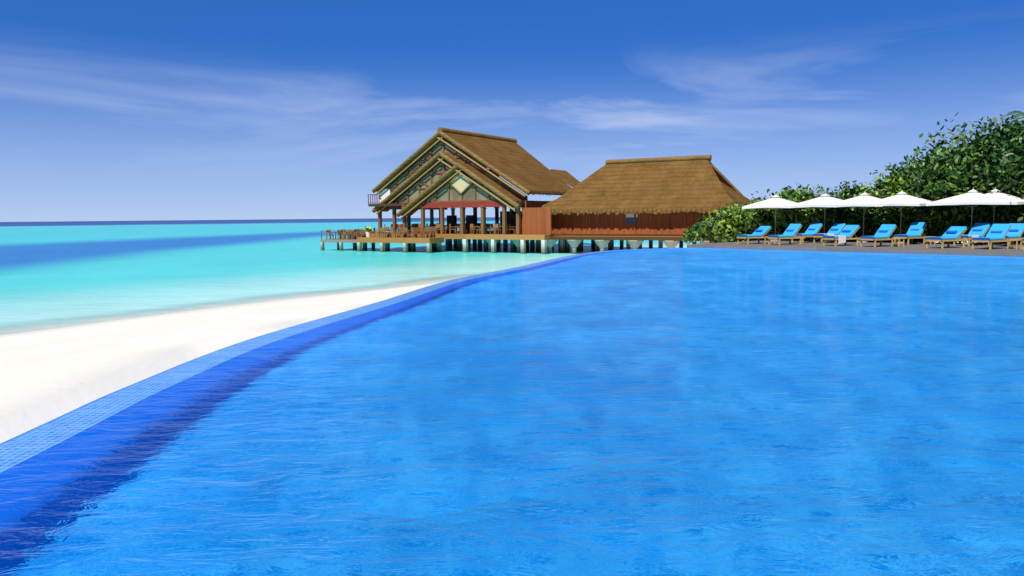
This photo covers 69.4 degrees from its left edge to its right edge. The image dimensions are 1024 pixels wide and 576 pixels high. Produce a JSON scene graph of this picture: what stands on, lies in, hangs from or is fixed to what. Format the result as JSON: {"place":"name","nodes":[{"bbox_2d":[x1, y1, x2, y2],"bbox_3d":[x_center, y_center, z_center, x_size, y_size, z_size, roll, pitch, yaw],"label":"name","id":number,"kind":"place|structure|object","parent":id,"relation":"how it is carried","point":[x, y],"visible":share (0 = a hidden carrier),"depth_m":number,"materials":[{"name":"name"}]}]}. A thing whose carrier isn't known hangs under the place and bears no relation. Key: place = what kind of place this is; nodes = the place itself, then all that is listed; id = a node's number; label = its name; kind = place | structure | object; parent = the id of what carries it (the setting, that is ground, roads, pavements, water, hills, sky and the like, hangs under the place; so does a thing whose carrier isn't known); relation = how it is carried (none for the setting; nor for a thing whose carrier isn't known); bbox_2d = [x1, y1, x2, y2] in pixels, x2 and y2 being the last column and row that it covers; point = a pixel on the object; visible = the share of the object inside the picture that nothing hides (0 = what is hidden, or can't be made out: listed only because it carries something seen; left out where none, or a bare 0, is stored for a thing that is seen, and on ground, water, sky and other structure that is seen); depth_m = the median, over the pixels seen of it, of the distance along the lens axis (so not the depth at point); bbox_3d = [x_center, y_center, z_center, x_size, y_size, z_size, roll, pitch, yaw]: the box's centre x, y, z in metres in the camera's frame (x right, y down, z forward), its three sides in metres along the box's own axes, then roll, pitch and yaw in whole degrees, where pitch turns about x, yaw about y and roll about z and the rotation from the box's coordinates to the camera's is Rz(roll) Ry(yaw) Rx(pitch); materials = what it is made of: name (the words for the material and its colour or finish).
{"place":"outdoors","nodes":[
{"label":"outdoors","id":0,"kind":"place"},
{"bbox_2d":[0,217,701,330],"bbox_3d":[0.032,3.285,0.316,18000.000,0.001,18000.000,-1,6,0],"label":"sea","id":1,"kind":"structure","parent":0,"point":[59,272],"depth_m":54.95,"materials":[{"name":"liquid"}]},
{"bbox_2d":[0,241,1006,442],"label":"sand beach","id":2,"kind":"structure","parent":0,"point":[49,373],"depth_m":14.58,"materials":[{"name":"white sand"}]},
{"bbox_2d":[320,127,613,253],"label":"restaurant","id":3,"kind":"structure","parent":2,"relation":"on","point":[441,170],"depth_m":71.70,"materials":[{"name":"brown wood"}]},
{"bbox_2d":[365,226,372,236],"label":"yellow planter flowers","id":4,"kind":"object","parent":3,"relation":"on","point":[368,230],"visible":0.92,"depth_m":74.30,"materials":[{"name":"ceramic"}]},
{"bbox_2d":[326,223,521,239],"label":"restaurant furniture","id":5,"kind":"object","parent":3,"relation":"on","point":[415,230],"visible":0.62,"depth_m":72.70,"materials":[{"name":"brown wood"}]},
{"bbox_2d":[485,155,787,253],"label":"thatched hut","id":6,"kind":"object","parent":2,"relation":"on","point":[634,203],"depth_m":65.34,"materials":[{"name":"brown wood"}]},
{"bbox_2d":[683,218,736,244],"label":"shrub","id":7,"kind":"object","parent":2,"relation":"on","point":[695,232],"visible":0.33,"depth_m":55.01,"materials":[{"name":"green plant"}]},
{"bbox_2d":[696,206,731,223],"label":"shrub","id":8,"kind":"object","parent":2,"relation":"on","point":[704,217],"visible":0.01,"depth_m":58.94,"materials":[{"name":"green plant"}]},
{"bbox_2d":[701,217,760,242],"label":"shrub","id":9,"kind":"object","parent":2,"relation":"on","point":[708,221],"visible":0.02,"depth_m":54.43,"materials":[{"name":"green plant"}]},
{"bbox_2d":[711,208,757,242],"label":"shrub","id":10,"kind":"object","parent":2,"relation":"on","point":[724,230],"visible":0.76,"depth_m":52.15,"materials":[{"name":"green plant"}]},
{"bbox_2d":[718,201,776,240],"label":"shrub","id":11,"kind":"object","parent":2,"relation":"on","point":[735,208],"visible":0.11,"depth_m":53.47,"materials":[{"name":"green plant"}]},
{"bbox_2d":[730,197,786,239],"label":"shrub","id":12,"kind":"object","parent":2,"relation":"on","point":[753,217],"visible":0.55,"depth_m":50.74,"materials":[{"name":"green plant"}]},
{"bbox_2d":[740,194,781,240],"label":"shrub","id":13,"kind":"object","parent":2,"relation":"on","point":[773,212],"visible":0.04,"depth_m":50.92,"materials":[{"name":"green plant"}]},
{"bbox_2d":[731,189,802,240],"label":"shrub","id":14,"kind":"object","parent":2,"relation":"on","point":[773,194],"visible":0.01,"depth_m":56.69,"materials":[{"name":"green plant"}]},
{"bbox_2d":[767,185,824,239],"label":"shrub","id":15,"kind":"object","parent":2,"relation":"on","point":[804,195],"visible":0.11,"depth_m":49.96,"materials":[{"name":"green plant"}]},
{"bbox_2d":[772,199,821,240],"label":"shrub","id":16,"kind":"object","parent":2,"relation":"on","point":[784,217],"visible":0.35,"depth_m":48.83,"materials":[{"name":"green plant"}]},
{"bbox_2d":[779,180,864,239],"bbox_3d":[21.319,-5.078,51.728,7.204,4.757,7.636,-2,6,-14],"label":"shrub","id":17,"kind":"object","parent":2,"relation":"on","point":[855,187],"visible":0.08,"depth_m":50.31,"materials":[{"name":"green plant"}]},
{"bbox_2d":[784,183,885,240],"bbox_3d":[21.953,-4.677,49.016,6.310,4.445,6.719,5,8,43],"label":"shrub","id":18,"kind":"object","parent":2,"relation":"on","point":[844,216],"visible":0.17,"depth_m":47.54,"materials":[{"name":"green plant"}]},
{"bbox_2d":[808,193,885,241],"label":"shrub","id":19,"kind":"object","parent":2,"relation":"on","point":[820,217],"visible":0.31,"depth_m":46.82,"materials":[{"name":"green plant"}]},
{"bbox_2d":[687,240,1023,255],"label":"pool deck","id":20,"kind":"structure","parent":2,"relation":"on","point":[951,249],"depth_m":38.46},
{"bbox_2d":[736,226,771,243],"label":"sun lounger","id":21,"kind":"object","parent":20,"relation":"on","point":[760,232],"visible":0.91,"depth_m":43.92,"materials":[{"name":"blue fabric"}]},
{"bbox_2d":[742,194,802,240],"bbox_3d":[17.248,-4.625,48.395,3.217,3.080,3.217,4,7,42],"label":"parasol","id":22,"kind":"object","parent":20,"relation":"on","point":[775,202],"visible":0.9,"depth_m":47.59,"materials":[{"name":"white fabric"}]},
{"bbox_2d":[767,224,805,244],"bbox_3d":[15.825,-3.103,42.644,2.100,1.179,0.860,-3,6,-25],"label":"sun lounger","id":23,"kind":"object","parent":20,"relation":"on","point":[790,232],"visible":0.98,"depth_m":42.49,"materials":[{"name":"blue fabric"}]},
{"bbox_2d":[791,223,822,242],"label":"sun lounger","id":24,"kind":"object","parent":20,"relation":"on","point":[813,228],"visible":0.69,"depth_m":45.36,"materials":[{"name":"blue fabric"}]},
{"bbox_2d":[790,192,859,241],"bbox_3d":[19.487,-4.423,46.079,3.217,3.080,3.217,-5,7,-39],"label":"parasol","id":25,"kind":"object","parent":20,"relation":"on","point":[824,200],"visible":0.83,"depth_m":45.38,"materials":[{"name":"white fabric"}]},
{"bbox_2d":[812,223,845,242],"bbox_3d":[19.183,-3.297,44.481,2.100,1.149,0.870,-3,6,-25],"label":"sun lounger","id":26,"kind":"object","parent":20,"relation":"on","point":[836,228],"visible":0.59,"depth_m":44.43,"materials":[{"name":"blue fabric"}]},
{"bbox_2d":[822,225,859,245],"bbox_3d":[18.031,-2.872,40.357,2.100,1.117,0.870,-3,6,-24],"label":"sun lounger","id":27,"kind":"object","parent":20,"relation":"on","point":[847,232],"visible":0.96,"depth_m":40.22,"materials":[{"name":"blue fabric"}]},
{"bbox_2d":[826,192,902,242],"bbox_3d":[21.122,-4.276,44.387,3.217,3.080,3.217,-6,8,-43],"label":"parasol","id":28,"kind":"object","parent":20,"relation":"on","point":[864,199],"visible":0.87,"depth_m":43.62,"materials":[{"name":"white fabric"}]},
{"bbox_2d":[859,224,898,246],"bbox_3d":[19.383,-2.770,38.992,2.100,1.149,0.860,-4,6,-29],"label":"sun lounger","id":29,"kind":"object","parent":20,"relation":"on","point":[884,231],"visible":0.97,"depth_m":38.90,"materials":[{"name":"blue fabric"}]},
{"bbox_2d":[891,238,904,246],"bbox_3d":[20.120,-2.379,38.554,0.450,0.440,0.450,-4,6,-29],"label":"side table","id":30,"kind":"object","parent":20,"relation":"on","point":[898,243],"visible":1,"depth_m":38.47,"materials":[{"name":"brown wood"}]},
{"bbox_2d":[861,190,937,242],"bbox_3d":[22.566,-4.146,42.893,3.217,3.080,3.217,-5,7,-40],"label":"parasol","id":31,"kind":"object","parent":20,"relation":"on","point":[902,198],"visible":0.84,"depth_m":41.95,"materials":[{"name":"white fabric"}]},
{"bbox_2d":[893,222,926,244],"bbox_3d":[22.315,-3.051,41.269,2.100,1.216,0.860,-4,6,-30],"label":"sun lounger","id":32,"kind":"object","parent":20,"relation":"on","point":[916,230],"visible":0.94,"depth_m":41.17,"materials":[{"name":"blue fabric"}]},
{"bbox_2d":[923,236,935,244],"bbox_3d":[23.052,-2.626,40.834,0.450,0.440,0.450,-4,6,-30],"label":"side table","id":33,"kind":"object","parent":20,"relation":"on","point":[924,241],"visible":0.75,"depth_m":40.77,"materials":[{"name":"brown wood"}]},
{"bbox_2d":[925,226,968,248],"bbox_3d":[21.594,-2.518,36.684,2.100,1.048,0.860,-3,6,-26],"label":"sun lounger","id":34,"kind":"object","parent":20,"relation":"on","point":[953,233],"visible":0.99,"depth_m":36.58,"materials":[{"name":"blue fabric"}]},
{"bbox_2d":[926,188,1011,244],"bbox_3d":[25.066,-3.921,40.307,3.817,3.080,3.817,4,7,40],"label":"parasol","id":35,"kind":"object","parent":20,"relation":"on","point":[972,196],"visible":0.89,"depth_m":39.21,"materials":[{"name":"white fabric"}]},
{"bbox_2d":[953,223,990,245],"bbox_3d":[24.395,-2.841,39.078,2.100,1.179,0.870,-3,6,-24],"label":"sun lounger","id":36,"kind":"object","parent":20,"relation":"on","point":[979,230],"visible":0.76,"depth_m":38.98,"materials":[{"name":"blue fabric"}]},
{"bbox_2d":[950,187,1023,243],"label":"parasol","id":37,"kind":"object","parent":20,"relation":"on","point":[1014,200],"visible":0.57,"depth_m":39.42,"materials":[{"name":"white fabric"}]},
{"bbox_2d":[971,224,1010,249],"bbox_3d":[22.955,-2.463,35.297,2.100,1.179,0.860,-4,6,-29],"label":"sun lounger","id":38,"kind":"object","parent":20,"relation":"on","point":[997,232],"visible":0.98,"depth_m":35.18,"materials":[{"name":"blue fabric"}]},
{"bbox_2d":[1005,223,1023,239],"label":"sun lounger","id":39,"kind":"object","parent":20,"relation":"on","point":[1016,231],"visible":0.64,"depth_m":37.90,"materials":[{"name":"blue fabric"}]},
{"bbox_2d":[1007,239,1022,248],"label":"side table","id":40,"kind":"object","parent":20,"relation":"on","point":[1016,245],"visible":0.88,"depth_m":34.80,"materials":[{"name":"brown wood"}]},
{"bbox_2d":[826,193,921,240],"bbox_3d":[23.634,-4.132,46.757,6.039,3.800,5.957,-5,7,-37],"label":"shrub","id":41,"kind":"object","parent":2,"relation":"on","point":[870,219],"visible":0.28,"depth_m":45.44,"materials":[{"name":"green plant"}]},
{"bbox_2d":[858,153,921,208],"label":"bush","id":42,"kind":"object","parent":2,"relation":"on","point":[888,179],"visible":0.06,"depth_m":47.39,"materials":[{"name":"green plant"}]},
{"bbox_2d":[856,206,933,241],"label":"shrub","id":43,"kind":"object","parent":2,"relation":"on","point":[904,224],"visible":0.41,"depth_m":44.40,"materials":[{"name":"green plant"}]},
{"bbox_2d":[873,171,925,212],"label":"shrub","id":44,"kind":"object","parent":2,"relation":"on","point":[899,189],"visible":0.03,"depth_m":46.56,"materials":[{"name":"green plant"}]},
{"bbox_2d":[883,143,979,242],"bbox_3d":[28.694,-5.800,46.475,9.862,7.009,7.902,2,6,27],"label":"bush","id":45,"kind":"object","parent":2,"relation":"on","point":[909,166],"visible":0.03,"depth_m":47.37,"materials":[{"name":"green plant"}]},
{"bbox_2d":[899,163,985,242],"bbox_3d":[26.250,-4.957,45.497,6.117,5.583,7.151,-2,6,-13],"label":"shrub","id":46,"kind":"object","parent":2,"relation":"on","point":[912,212],"visible":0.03,"depth_m":44.20,"materials":[{"name":"green plant"}]},
{"bbox_2d":[907,157,983,242],"bbox_3d":[28.378,-5.169,45.093,7.679,6.046,8.193,3,6,29],"label":"bush","id":47,"kind":"object","parent":2,"relation":"on","point":[961,170],"visible":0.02,"depth_m":43.99,"materials":[{"name":"green plant"}]},
{"bbox_2d":[909,193,992,243],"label":"shrub","id":48,"kind":"object","parent":2,"relation":"on","point":[940,221],"visible":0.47,"depth_m":42.02,"materials":[{"name":"green plant"}]},
{"bbox_2d":[906,188,1013,242],"bbox_3d":[26.838,-4.254,44.135,6.011,4.418,6.997,0,6,3],"label":"shrub","id":49,"kind":"object","parent":2,"relation":"on","point":[960,209],"visible":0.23,"depth_m":41.43,"materials":[{"name":"green plant"}]},
{"bbox_2d":[905,111,1023,243],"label":"bush","id":50,"kind":"object","parent":2,"relation":"on","point":[1001,132],"visible":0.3,"depth_m":42.97,"materials":[{"name":"green plant"}]},
{"bbox_2d":[906,131,1023,243],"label":"bush","id":51,"kind":"object","parent":2,"relation":"on","point":[942,183],"visible":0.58,"depth_m":41.86,"materials":[{"name":"green plant"}]},
{"bbox_2d":[910,135,1021,195],"bbox_3d":[29.117,-5.678,44.921,8.653,7.069,9.797,-4,6,-29],"label":"bush","id":52,"kind":"object","parent":2,"relation":"on","point":[944,162],"depth_m":43.61,"materials":[{"name":"green plant"}]},
{"bbox_2d":[933,134,1023,243],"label":"bush","id":53,"kind":"object","parent":2,"relation":"on","point":[1009,170],"visible":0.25,"depth_m":40.60,"materials":[{"name":"green plant"}]},
{"bbox_2d":[961,205,1022,243],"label":"shrub","id":54,"kind":"object","parent":2,"relation":"on","point":[999,209],"visible":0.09,"depth_m":41.24,"materials":[{"name":"green plant"}]},
{"bbox_2d":[969,192,1023,243],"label":"shrub","id":55,"kind":"object","parent":2,"relation":"on","point":[1014,211],"visible":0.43,"depth_m":39.88,"materials":[{"name":"green plant"}]},
{"bbox_2d":[974,138,1023,195],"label":"bush","id":56,"kind":"object","parent":2,"relation":"on","point":[1017,151],"visible":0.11,"depth_m":41.13,"materials":[{"name":"green plant"}]},
{"bbox_2d":[981,138,1023,179],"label":"bush","id":57,"kind":"object","parent":2,"relation":"on","point":[994,152],"visible":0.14,"depth_m":41.11,"materials":[{"name":"green plant"}]},
{"bbox_2d":[986,173,1023,207],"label":"tree","id":58,"kind":"object","parent":2,"relation":"on","point":[1020,190],"visible":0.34,"depth_m":40.27,"materials":[{"name":"green plant"}]},
{"bbox_2d":[992,111,1023,134],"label":"tree","id":59,"kind":"object","parent":2,"relation":"on","point":[1015,112],"visible":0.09,"depth_m":47.82,"materials":[{"name":"green plant"}]},
{"bbox_2d":[0,248,1023,575],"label":"pool water","id":60,"kind":"structure","parent":0,"point":[702,412],"depth_m":6.41,"materials":[{"name":"blue liquid"}]},
{"bbox_2d":[0,0,1023,221],"label":"sky","id":61,"kind":"structure","parent":0,"point":[111,110],"materials":[{"name":"blue"}]}
]}

